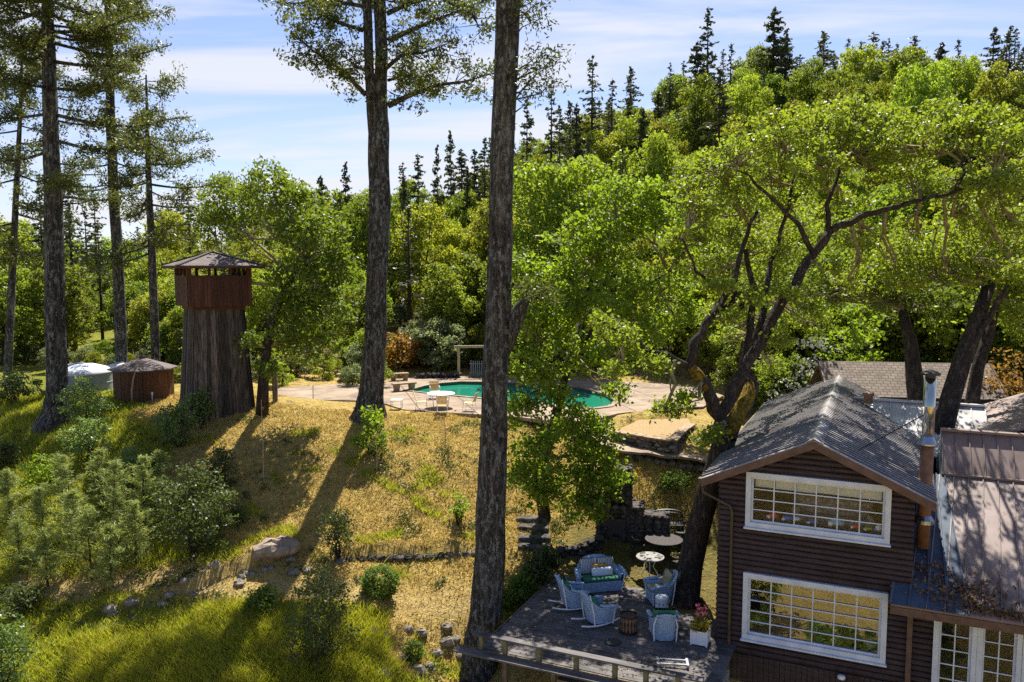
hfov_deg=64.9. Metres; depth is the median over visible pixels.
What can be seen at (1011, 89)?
oak tree
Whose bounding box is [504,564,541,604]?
ivy clump
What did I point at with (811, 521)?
soft toy
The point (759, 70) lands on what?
broadleaf tree
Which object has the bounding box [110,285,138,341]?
oak tree
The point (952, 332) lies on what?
broadleaf tree
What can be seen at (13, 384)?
shrub
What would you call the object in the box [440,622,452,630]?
rock
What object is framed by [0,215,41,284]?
oak tree
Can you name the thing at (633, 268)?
bay tree
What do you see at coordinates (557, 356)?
brush
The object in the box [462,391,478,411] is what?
patio chair
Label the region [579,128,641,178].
broadleaf tree
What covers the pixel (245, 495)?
weeds
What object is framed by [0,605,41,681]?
shrub
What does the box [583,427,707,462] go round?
garden path
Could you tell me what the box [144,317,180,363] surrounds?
bay tree
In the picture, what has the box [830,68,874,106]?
oak tree
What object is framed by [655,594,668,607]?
garden stool
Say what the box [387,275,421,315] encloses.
broadleaf tree
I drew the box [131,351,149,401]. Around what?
bare sapling
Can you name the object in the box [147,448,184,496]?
conifer sapling
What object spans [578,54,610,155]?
conifer
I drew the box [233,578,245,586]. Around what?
rock
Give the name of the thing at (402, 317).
brush
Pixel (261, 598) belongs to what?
shrub
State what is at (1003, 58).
conifer
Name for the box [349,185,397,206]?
bay tree
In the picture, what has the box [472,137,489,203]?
conifer
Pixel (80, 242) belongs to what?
bay tree
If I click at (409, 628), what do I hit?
rock
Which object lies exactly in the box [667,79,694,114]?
oak tree
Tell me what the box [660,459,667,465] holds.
edging stone
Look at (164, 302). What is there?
bay tree
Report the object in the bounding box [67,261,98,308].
bay tree
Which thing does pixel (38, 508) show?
conifer sapling
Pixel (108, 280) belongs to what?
conifer
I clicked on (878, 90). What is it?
broadleaf tree
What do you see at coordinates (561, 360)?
brush
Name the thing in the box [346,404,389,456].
shrub
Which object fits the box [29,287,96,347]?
oak tree
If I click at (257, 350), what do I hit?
brush
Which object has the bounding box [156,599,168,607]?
rock
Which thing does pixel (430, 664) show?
rock
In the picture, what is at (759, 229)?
broadleaf tree
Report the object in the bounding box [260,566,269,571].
rock
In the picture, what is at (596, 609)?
rocking chair
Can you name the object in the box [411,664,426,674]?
rock
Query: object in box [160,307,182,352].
broadleaf tree
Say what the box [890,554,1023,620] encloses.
leaf litter
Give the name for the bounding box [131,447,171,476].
shrub
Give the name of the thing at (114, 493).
conifer sapling
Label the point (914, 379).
oak tree
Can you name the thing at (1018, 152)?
bay tree
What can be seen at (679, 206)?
oak tree
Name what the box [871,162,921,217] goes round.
broadleaf tree
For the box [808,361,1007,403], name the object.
outbuilding
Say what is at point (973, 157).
conifer
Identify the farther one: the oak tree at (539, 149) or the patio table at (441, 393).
the oak tree at (539, 149)
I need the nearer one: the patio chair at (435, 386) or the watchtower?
the watchtower
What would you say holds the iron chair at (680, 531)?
on the ground at (620, 552)
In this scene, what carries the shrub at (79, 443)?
on the ground at (620, 552)
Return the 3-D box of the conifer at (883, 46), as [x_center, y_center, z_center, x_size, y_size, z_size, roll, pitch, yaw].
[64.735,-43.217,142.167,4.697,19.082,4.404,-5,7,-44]
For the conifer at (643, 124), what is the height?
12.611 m
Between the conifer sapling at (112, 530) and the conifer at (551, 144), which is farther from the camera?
the conifer at (551, 144)
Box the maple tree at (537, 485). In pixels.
[506,169,721,530]
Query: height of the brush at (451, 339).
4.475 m
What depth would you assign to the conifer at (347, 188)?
86.69 m
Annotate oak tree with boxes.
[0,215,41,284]
[0,246,20,269]
[16,308,43,350]
[22,261,101,348]
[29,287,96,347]
[104,269,135,321]
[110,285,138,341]
[124,253,173,295]
[126,290,174,354]
[166,249,213,282]
[180,232,224,254]
[182,154,364,415]
[182,268,220,274]
[220,241,287,273]
[223,220,259,245]
[245,268,299,352]
[248,230,289,270]
[276,198,336,288]
[334,283,397,343]
[427,189,445,209]
[459,167,489,193]
[464,198,520,266]
[473,267,521,335]
[513,215,537,258]
[516,138,540,159]
[531,139,562,183]
[556,124,583,160]
[569,191,606,224]
[583,92,1023,609]
[611,110,655,171]
[632,115,672,143]
[646,202,695,260]
[648,182,838,401]
[663,149,699,208]
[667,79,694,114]
[668,138,691,176]
[669,70,731,174]
[746,99,812,157]
[769,218,989,400]
[805,80,862,139]
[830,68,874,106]
[843,192,1023,473]
[913,73,963,114]
[961,202,1023,477]
[969,60,1023,124]
[985,103,1023,158]
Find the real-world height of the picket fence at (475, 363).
1.100 m
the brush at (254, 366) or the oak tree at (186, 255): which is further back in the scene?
the oak tree at (186, 255)
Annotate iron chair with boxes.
[630,532,644,557]
[670,553,679,569]
[674,519,687,542]
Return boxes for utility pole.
[413,293,428,325]
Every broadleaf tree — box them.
[0,269,36,345]
[64,240,82,259]
[93,236,147,269]
[137,208,199,261]
[141,275,175,321]
[145,225,200,260]
[156,247,179,261]
[159,306,183,351]
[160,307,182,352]
[222,226,282,261]
[245,270,320,358]
[272,240,345,307]
[296,271,336,307]
[308,187,349,221]
[336,265,392,326]
[339,201,393,280]
[387,200,467,300]
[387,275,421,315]
[391,179,430,211]
[419,260,480,343]
[419,280,451,322]
[429,217,474,283]
[431,188,487,227]
[433,224,475,284]
[440,284,478,355]
[445,251,485,326]
[453,206,485,241]
[455,197,486,222]
[460,203,528,259]
[470,263,486,323]
[472,245,555,316]
[512,152,638,343]
[513,152,536,197]
[516,209,564,249]
[528,152,557,181]
[559,219,615,290]
[562,283,602,312]
[565,112,615,159]
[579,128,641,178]
[596,107,626,130]
[606,105,645,134]
[607,242,638,270]
[609,130,689,237]
[625,234,677,276]
[635,251,715,354]
[657,110,687,138]
[660,167,732,251]
[666,269,748,369]
[676,80,718,124]
[698,208,832,304]
[710,111,775,154]
[712,73,773,144]
[724,68,762,112]
[726,42,779,87]
[730,151,796,220]
[733,61,774,92]
[752,352,811,412]
[754,197,791,250]
[754,290,852,391]
[770,155,825,221]
[774,137,852,190]
[776,56,838,113]
[779,211,879,321]
[795,162,893,270]
[815,105,897,186]
[823,265,953,362]
[836,43,883,90]
[837,79,886,103]
[843,101,907,171]
[844,169,898,207]
[865,72,928,117]
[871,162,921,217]
[878,133,960,192]
[881,230,1015,373]
[887,60,957,158]
[912,158,1023,244]
[928,207,1023,394]
[936,54,985,123]
[997,80,1023,110]
[1012,94,1023,124]
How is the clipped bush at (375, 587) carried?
on the ground at (620, 552)
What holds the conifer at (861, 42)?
on the ground at (620, 552)
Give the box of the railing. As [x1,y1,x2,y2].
[453,630,703,681]
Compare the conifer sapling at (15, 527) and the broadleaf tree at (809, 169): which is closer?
the conifer sapling at (15, 527)
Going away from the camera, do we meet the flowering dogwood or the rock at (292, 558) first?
the rock at (292, 558)
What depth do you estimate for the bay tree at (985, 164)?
78.40 m
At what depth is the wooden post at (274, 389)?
39.99 m
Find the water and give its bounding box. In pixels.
[419,384,611,406]
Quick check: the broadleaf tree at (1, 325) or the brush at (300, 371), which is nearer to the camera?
the brush at (300, 371)
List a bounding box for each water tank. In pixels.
[45,362,112,393]
[108,361,123,367]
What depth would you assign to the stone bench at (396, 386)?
46.81 m
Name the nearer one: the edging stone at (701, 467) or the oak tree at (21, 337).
the edging stone at (701, 467)
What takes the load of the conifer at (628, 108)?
on the ground at (620, 552)
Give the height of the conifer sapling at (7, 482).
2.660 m
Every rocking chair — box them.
[548,574,590,609]
[571,590,619,627]
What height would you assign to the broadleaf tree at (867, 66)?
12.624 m
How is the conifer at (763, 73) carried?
on the ground at (620, 552)
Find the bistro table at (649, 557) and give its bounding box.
[636,552,663,576]
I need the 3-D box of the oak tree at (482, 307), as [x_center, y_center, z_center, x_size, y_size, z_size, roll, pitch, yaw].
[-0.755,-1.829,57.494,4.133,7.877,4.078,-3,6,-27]
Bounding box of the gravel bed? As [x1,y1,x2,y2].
[620,418,689,437]
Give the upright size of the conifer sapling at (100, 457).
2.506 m
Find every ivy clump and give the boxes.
[502,583,527,622]
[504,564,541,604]
[516,552,553,590]
[532,542,562,573]
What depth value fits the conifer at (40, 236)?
71.04 m
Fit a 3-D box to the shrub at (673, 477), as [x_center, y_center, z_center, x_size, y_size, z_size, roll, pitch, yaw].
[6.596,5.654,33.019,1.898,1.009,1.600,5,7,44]
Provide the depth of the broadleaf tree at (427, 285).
59.43 m
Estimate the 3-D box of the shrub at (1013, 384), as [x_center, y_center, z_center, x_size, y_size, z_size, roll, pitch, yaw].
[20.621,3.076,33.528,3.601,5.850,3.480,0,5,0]
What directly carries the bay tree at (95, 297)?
on the ground at (620, 552)
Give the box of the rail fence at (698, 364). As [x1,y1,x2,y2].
[666,363,731,379]
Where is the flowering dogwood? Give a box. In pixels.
[765,333,845,399]
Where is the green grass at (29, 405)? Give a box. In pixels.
[0,389,512,681]
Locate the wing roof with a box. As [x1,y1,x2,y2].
[977,393,1023,432]
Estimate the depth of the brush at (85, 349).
54.63 m
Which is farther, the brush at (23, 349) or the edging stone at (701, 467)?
the brush at (23, 349)
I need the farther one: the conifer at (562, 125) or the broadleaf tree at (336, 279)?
the conifer at (562, 125)
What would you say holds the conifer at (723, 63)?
on the ground at (620, 552)
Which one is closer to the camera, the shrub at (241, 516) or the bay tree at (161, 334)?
the shrub at (241, 516)
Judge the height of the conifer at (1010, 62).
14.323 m
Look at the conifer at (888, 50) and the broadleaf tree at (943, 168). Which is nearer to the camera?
the broadleaf tree at (943, 168)
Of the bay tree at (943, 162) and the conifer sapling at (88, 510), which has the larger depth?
the bay tree at (943, 162)
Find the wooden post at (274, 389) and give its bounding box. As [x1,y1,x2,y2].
[271,359,277,400]
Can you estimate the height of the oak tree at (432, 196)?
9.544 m
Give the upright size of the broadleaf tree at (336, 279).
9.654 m
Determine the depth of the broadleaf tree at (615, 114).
122.67 m
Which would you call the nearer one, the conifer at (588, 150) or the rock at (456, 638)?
the rock at (456, 638)
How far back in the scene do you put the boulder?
28.80 m
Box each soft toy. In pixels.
[766,512,778,518]
[781,515,792,520]
[792,516,799,521]
[806,519,818,523]
[828,517,844,526]
[850,523,858,528]
[863,526,873,530]
[873,525,881,531]
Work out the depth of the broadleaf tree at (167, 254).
122.34 m
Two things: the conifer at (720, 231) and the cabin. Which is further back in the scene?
the conifer at (720, 231)
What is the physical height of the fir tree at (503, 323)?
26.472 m
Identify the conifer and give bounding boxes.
[17,251,28,271]
[22,184,43,282]
[63,194,91,348]
[64,207,80,240]
[64,218,68,261]
[73,207,101,332]
[80,193,106,320]
[87,220,111,339]
[125,226,147,275]
[176,184,195,254]
[313,175,338,234]
[317,283,332,342]
[328,192,347,244]
[337,161,352,205]
[389,204,426,336]
[393,162,416,216]
[397,176,411,300]
[399,154,431,241]
[430,144,444,247]
[440,130,461,213]
[447,148,473,206]
[457,166,476,222]
[464,149,483,208]
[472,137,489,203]
[486,138,490,185]
[514,99,542,209]
[514,123,520,164]
[532,86,564,198]
[549,105,569,194]
[555,100,582,163]
[562,124,573,158]
[566,104,585,172]
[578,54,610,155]
[581,137,604,199]
[595,205,630,357]
[601,98,615,137]
[601,100,613,138]
[604,80,620,153]
[616,148,631,214]
[617,66,643,117]
[618,100,632,133]
[625,75,637,106]
[625,107,661,216]
[651,90,669,124]
[660,62,677,114]
[672,41,713,123]
[680,61,687,78]
[688,6,719,80]
[697,67,741,187]
[700,180,721,257]
[714,48,728,85]
[724,42,738,113]
[752,6,796,108]
[760,69,767,108]
[768,28,798,104]
[775,36,798,111]
[787,54,804,74]
[813,31,840,76]
[820,33,833,83]
[820,135,846,219]
[828,53,833,70]
[831,53,839,70]
[844,38,850,57]
[858,40,870,80]
[865,31,887,81]
[879,38,892,69]
[879,41,886,63]
[906,36,924,50]
[933,42,949,63]
[954,40,963,85]
[958,98,990,176]
[980,27,1013,77]
[990,50,1012,100]
[997,31,1012,94]
[999,25,1017,81]
[1009,28,1020,79]
[1011,47,1023,106]
[1013,41,1023,70]
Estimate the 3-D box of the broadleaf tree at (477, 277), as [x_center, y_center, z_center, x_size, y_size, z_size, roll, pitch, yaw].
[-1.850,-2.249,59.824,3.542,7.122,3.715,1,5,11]
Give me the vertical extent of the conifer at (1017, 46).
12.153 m
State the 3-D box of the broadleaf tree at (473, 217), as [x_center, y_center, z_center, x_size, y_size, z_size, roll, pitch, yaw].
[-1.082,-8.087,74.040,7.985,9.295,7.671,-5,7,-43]
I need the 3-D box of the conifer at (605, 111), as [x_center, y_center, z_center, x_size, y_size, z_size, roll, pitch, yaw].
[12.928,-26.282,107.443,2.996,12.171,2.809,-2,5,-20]
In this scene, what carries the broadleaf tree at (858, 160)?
on the ground at (620, 552)
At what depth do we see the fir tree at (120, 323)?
47.41 m
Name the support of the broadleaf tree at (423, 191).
on the ground at (620, 552)
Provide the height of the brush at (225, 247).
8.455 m
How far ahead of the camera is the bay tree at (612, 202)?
78.24 m
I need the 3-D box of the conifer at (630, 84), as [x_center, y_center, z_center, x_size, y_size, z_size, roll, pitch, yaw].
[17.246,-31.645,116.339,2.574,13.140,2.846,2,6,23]
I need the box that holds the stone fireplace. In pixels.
[595,464,670,542]
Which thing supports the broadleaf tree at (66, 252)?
on the ground at (620, 552)
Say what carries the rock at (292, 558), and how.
on the ground at (620, 552)
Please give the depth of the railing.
22.07 m
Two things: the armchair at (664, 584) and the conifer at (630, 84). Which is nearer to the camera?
the armchair at (664, 584)
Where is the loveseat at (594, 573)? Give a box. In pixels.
[574,554,627,592]
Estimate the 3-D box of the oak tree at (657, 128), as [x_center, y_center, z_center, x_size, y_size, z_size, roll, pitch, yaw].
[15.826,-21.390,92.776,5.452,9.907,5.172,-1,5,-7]
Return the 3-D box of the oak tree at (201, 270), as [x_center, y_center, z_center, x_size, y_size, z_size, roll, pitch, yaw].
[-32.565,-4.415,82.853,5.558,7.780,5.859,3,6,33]
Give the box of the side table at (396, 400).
[390,399,402,408]
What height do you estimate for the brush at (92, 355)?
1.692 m
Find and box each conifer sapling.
[0,467,48,531]
[0,518,39,573]
[7,485,62,545]
[13,453,100,527]
[21,525,69,587]
[43,489,103,562]
[50,503,130,579]
[67,520,140,587]
[75,456,170,543]
[79,446,122,502]
[113,497,163,566]
[119,454,180,524]
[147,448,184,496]
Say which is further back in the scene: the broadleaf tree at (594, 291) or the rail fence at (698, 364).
the broadleaf tree at (594, 291)
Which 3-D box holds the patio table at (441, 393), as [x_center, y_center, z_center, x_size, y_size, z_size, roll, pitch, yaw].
[-3.641,3.031,41.276,1.440,0.737,1.440,0,5,0]
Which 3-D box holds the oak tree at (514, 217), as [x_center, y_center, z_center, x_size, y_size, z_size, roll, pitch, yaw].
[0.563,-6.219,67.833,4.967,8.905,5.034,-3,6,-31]
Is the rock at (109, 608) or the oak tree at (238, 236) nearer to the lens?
the rock at (109, 608)
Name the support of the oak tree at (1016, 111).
on the ground at (620, 552)
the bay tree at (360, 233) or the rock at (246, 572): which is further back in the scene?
the bay tree at (360, 233)
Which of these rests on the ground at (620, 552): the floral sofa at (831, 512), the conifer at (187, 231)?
the conifer at (187, 231)
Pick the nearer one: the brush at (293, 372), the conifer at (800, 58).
the brush at (293, 372)
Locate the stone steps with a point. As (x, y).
(526, 543)
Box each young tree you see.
[246,401,275,478]
[365,430,384,469]
[432,410,455,454]
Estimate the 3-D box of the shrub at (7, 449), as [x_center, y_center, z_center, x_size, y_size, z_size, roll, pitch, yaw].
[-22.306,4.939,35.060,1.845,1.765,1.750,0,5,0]
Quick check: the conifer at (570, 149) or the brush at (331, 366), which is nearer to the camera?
the brush at (331, 366)
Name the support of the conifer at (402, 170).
on the ground at (620, 552)
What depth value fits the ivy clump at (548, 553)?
28.69 m
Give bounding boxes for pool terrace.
[278,376,723,423]
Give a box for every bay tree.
[0,263,43,365]
[18,223,40,244]
[64,239,84,259]
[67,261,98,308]
[76,272,109,328]
[80,253,111,280]
[95,270,112,310]
[99,280,148,345]
[126,282,166,340]
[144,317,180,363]
[158,289,177,321]
[249,214,288,234]
[334,193,406,303]
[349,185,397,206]
[603,259,653,319]
[604,171,641,226]
[647,72,689,119]
[650,260,745,360]
[656,112,685,145]
[678,108,716,154]
[708,257,815,367]
[710,343,770,387]
[755,73,789,112]
[786,291,903,386]
[794,83,832,99]
[838,169,955,270]
[871,44,936,100]
[872,229,1002,370]
[906,125,971,173]
[921,57,935,67]
[947,65,984,88]
[950,101,993,166]
[981,122,1023,166]
[992,263,1023,363]
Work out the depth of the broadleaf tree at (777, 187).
69.35 m
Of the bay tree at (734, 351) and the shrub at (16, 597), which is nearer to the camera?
the shrub at (16, 597)
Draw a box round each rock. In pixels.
[102,603,116,613]
[107,610,118,617]
[123,596,137,607]
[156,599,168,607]
[163,590,174,598]
[179,577,189,584]
[206,560,221,570]
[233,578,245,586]
[237,573,245,578]
[241,569,249,575]
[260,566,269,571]
[285,555,295,562]
[287,568,300,575]
[303,567,311,572]
[375,666,390,676]
[398,654,407,660]
[403,625,414,632]
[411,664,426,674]
[416,628,427,637]
[424,661,434,669]
[431,649,443,657]
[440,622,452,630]
[440,636,454,646]
[452,635,460,642]
[455,653,461,659]
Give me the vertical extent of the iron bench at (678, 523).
1.005 m
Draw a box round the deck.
[459,574,735,681]
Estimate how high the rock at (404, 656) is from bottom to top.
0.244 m
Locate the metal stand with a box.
[656,656,688,669]
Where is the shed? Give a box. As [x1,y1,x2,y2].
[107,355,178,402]
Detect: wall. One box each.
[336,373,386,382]
[414,372,461,378]
[554,533,606,558]
[607,423,697,459]
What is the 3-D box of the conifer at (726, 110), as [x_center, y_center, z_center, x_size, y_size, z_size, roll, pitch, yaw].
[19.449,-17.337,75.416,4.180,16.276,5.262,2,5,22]
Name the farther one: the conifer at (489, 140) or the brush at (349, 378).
the conifer at (489, 140)
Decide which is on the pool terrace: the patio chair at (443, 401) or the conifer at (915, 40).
the patio chair at (443, 401)
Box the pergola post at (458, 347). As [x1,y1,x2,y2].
[454,345,483,372]
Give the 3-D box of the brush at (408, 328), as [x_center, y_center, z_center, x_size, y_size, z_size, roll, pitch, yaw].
[-6.527,0.151,57.583,3.388,3.606,3.174,5,7,45]
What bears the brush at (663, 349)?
on the ground at (620, 552)
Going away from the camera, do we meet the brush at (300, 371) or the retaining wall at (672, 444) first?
the retaining wall at (672, 444)
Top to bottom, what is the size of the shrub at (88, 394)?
2.887 m
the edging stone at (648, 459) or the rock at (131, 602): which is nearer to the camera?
the rock at (131, 602)
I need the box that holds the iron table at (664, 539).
[645,533,682,563]
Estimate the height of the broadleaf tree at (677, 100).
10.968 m
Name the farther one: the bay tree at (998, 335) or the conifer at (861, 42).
the conifer at (861, 42)
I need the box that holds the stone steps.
[516,515,550,550]
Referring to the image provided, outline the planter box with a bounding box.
[689,603,711,647]
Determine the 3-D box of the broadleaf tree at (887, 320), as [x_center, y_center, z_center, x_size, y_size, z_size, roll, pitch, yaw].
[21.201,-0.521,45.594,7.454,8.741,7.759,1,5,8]
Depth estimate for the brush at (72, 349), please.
56.07 m
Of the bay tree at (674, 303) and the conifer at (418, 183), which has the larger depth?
the conifer at (418, 183)
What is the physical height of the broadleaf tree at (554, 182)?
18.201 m
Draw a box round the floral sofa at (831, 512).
[791,492,874,530]
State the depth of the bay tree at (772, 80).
101.45 m
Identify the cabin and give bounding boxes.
[698,375,1023,681]
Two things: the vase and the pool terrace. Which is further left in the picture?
the pool terrace
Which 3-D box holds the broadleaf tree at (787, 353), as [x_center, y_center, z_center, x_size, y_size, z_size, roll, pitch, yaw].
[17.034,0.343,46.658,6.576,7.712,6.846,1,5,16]
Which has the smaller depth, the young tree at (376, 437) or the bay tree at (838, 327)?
the young tree at (376, 437)
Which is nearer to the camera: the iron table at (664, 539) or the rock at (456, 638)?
the rock at (456, 638)
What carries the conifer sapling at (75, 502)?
on the ground at (620, 552)
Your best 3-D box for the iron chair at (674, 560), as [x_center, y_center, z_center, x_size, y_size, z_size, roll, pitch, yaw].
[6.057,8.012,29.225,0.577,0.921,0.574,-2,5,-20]
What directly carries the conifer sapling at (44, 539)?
on the ground at (620, 552)
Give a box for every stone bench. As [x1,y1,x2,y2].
[390,372,408,380]
[391,381,416,391]
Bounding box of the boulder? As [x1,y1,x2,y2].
[252,535,300,559]
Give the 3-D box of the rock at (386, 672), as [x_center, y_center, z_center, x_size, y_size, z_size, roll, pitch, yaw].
[-3.880,10.007,24.173,0.480,0.424,0.484,-4,7,-41]
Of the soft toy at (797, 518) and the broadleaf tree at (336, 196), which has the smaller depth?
the soft toy at (797, 518)
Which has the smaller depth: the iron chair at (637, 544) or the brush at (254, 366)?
the iron chair at (637, 544)
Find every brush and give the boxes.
[0,349,22,364]
[14,342,35,359]
[25,342,44,361]
[37,347,71,369]
[67,346,79,363]
[69,344,96,363]
[80,350,106,364]
[89,339,114,359]
[102,354,114,365]
[127,352,135,361]
[134,348,150,359]
[139,339,161,359]
[150,341,170,361]
[164,327,182,365]
[174,328,182,351]
[174,366,180,382]
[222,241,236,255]
[249,344,261,365]
[250,352,257,377]
[251,348,288,377]
[269,360,297,385]
[282,358,301,376]
[285,351,313,376]
[297,344,322,369]
[308,352,336,379]
[322,359,342,374]
[325,303,350,331]
[335,336,363,364]
[337,363,360,384]
[343,327,389,363]
[343,342,362,372]
[355,361,394,384]
[385,334,403,363]
[387,301,413,327]
[390,338,419,365]
[396,318,435,361]
[405,317,451,367]
[412,307,437,325]
[412,316,471,372]
[439,347,464,370]
[454,323,484,365]
[467,335,482,362]
[509,334,530,374]
[514,334,551,369]
[535,342,565,370]
[551,326,589,366]
[575,333,606,370]
[580,330,618,366]
[605,317,640,358]
[613,307,645,343]
[635,325,674,354]
[660,317,681,355]
[669,329,690,355]
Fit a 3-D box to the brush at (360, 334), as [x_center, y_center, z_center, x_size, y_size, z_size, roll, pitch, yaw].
[-9.974,0.704,55.303,3.265,3.648,3.083,2,6,25]
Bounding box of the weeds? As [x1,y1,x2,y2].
[0,407,706,681]
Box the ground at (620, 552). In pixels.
[0,156,1014,681]
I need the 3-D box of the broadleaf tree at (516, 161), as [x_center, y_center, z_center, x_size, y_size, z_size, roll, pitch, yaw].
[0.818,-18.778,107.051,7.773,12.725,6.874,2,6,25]
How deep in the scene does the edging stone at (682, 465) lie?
33.67 m
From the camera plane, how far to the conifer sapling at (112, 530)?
27.78 m
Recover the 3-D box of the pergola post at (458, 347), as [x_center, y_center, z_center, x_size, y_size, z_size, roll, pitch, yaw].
[-2.338,1.351,52.849,2.916,2.130,0.179,-1,5,-6]
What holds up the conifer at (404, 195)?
on the ground at (620, 552)
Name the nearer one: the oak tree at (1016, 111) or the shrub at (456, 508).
the shrub at (456, 508)
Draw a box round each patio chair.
[413,390,426,409]
[429,380,439,398]
[436,395,447,412]
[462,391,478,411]
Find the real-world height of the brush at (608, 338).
3.168 m
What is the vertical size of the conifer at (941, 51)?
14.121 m
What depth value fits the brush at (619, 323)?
56.04 m
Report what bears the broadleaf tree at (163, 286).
on the ground at (620, 552)
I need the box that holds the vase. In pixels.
[865,635,875,649]
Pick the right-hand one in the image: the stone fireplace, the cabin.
the cabin
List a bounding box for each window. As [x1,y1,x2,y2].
[740,571,887,667]
[743,471,891,547]
[931,621,978,681]
[975,628,1023,681]
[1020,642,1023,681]
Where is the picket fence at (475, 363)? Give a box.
[470,361,482,376]
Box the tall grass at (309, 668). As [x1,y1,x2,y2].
[52,589,401,681]
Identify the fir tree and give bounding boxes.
[0,0,197,434]
[0,26,82,384]
[41,0,179,362]
[79,60,229,360]
[258,0,522,424]
[459,0,575,681]
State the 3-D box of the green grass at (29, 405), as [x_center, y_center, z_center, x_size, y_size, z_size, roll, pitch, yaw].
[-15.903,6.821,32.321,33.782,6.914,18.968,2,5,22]
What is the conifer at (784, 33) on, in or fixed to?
on the ground at (620, 552)
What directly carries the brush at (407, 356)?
on the ground at (620, 552)
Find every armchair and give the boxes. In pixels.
[643,568,678,605]
[646,608,679,641]
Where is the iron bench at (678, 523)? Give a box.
[653,509,683,537]
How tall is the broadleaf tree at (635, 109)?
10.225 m
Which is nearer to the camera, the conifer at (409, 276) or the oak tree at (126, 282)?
the conifer at (409, 276)
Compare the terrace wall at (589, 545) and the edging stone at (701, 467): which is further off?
the edging stone at (701, 467)
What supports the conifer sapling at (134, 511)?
on the ground at (620, 552)
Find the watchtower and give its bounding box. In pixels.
[160,251,264,424]
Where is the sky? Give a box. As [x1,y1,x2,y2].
[0,0,1023,257]
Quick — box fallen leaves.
[491,554,715,681]
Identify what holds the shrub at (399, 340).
on the ground at (620, 552)
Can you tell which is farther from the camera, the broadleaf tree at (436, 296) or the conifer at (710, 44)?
the conifer at (710, 44)
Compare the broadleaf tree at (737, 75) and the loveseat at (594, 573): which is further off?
the broadleaf tree at (737, 75)
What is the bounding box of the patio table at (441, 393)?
[427,391,454,407]
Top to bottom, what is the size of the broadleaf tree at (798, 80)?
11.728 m
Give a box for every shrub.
[0,371,42,402]
[0,437,22,468]
[0,572,48,620]
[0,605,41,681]
[13,450,75,489]
[53,374,118,430]
[55,414,114,460]
[105,445,153,489]
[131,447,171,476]
[141,458,243,562]
[146,399,202,447]
[181,384,225,428]
[200,443,241,492]
[218,501,256,526]
[239,584,288,614]
[277,560,368,665]
[310,503,360,557]
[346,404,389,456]
[385,330,432,369]
[448,491,470,525]
[656,469,694,493]
[817,303,888,361]
[968,347,1023,398]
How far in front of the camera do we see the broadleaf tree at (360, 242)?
79.16 m
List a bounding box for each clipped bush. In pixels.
[356,562,401,601]
[401,639,426,661]
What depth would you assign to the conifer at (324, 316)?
62.94 m
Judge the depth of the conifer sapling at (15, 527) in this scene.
28.57 m
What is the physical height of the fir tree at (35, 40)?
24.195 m
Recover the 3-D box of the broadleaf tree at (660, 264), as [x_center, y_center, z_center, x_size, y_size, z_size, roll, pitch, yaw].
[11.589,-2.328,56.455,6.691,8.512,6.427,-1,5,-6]
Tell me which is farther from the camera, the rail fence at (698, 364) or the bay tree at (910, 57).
the bay tree at (910, 57)
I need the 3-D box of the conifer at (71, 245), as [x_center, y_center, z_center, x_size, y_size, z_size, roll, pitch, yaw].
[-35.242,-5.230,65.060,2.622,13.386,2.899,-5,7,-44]
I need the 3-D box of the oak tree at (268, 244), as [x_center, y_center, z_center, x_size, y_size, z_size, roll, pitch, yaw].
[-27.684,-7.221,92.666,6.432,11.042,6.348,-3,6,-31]
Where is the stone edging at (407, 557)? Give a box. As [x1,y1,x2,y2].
[334,550,474,563]
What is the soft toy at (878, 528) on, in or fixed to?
on the cabin
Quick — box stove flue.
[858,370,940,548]
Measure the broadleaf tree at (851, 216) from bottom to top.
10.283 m
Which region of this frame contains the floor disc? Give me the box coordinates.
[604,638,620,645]
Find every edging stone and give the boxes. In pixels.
[626,454,634,458]
[634,455,642,459]
[644,456,652,461]
[654,458,660,464]
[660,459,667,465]
[668,459,676,465]
[678,462,686,469]
[686,462,694,468]
[695,465,703,471]
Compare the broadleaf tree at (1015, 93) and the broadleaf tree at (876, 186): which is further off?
the broadleaf tree at (1015, 93)
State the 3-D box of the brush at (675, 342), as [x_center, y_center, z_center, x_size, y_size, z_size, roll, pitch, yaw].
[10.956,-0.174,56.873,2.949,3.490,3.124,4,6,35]
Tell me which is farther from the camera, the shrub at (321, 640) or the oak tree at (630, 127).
the oak tree at (630, 127)
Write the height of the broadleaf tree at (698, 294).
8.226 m
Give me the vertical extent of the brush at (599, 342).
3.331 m
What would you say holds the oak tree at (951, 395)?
on the ground at (620, 552)
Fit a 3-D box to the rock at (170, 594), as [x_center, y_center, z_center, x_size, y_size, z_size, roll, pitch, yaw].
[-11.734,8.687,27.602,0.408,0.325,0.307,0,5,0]
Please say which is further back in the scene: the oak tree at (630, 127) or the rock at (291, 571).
the oak tree at (630, 127)
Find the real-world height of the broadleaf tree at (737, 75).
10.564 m
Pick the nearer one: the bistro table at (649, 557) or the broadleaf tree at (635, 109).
the bistro table at (649, 557)
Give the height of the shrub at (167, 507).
3.774 m
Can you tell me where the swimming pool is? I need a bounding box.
[403,380,618,408]
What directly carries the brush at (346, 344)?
on the ground at (620, 552)

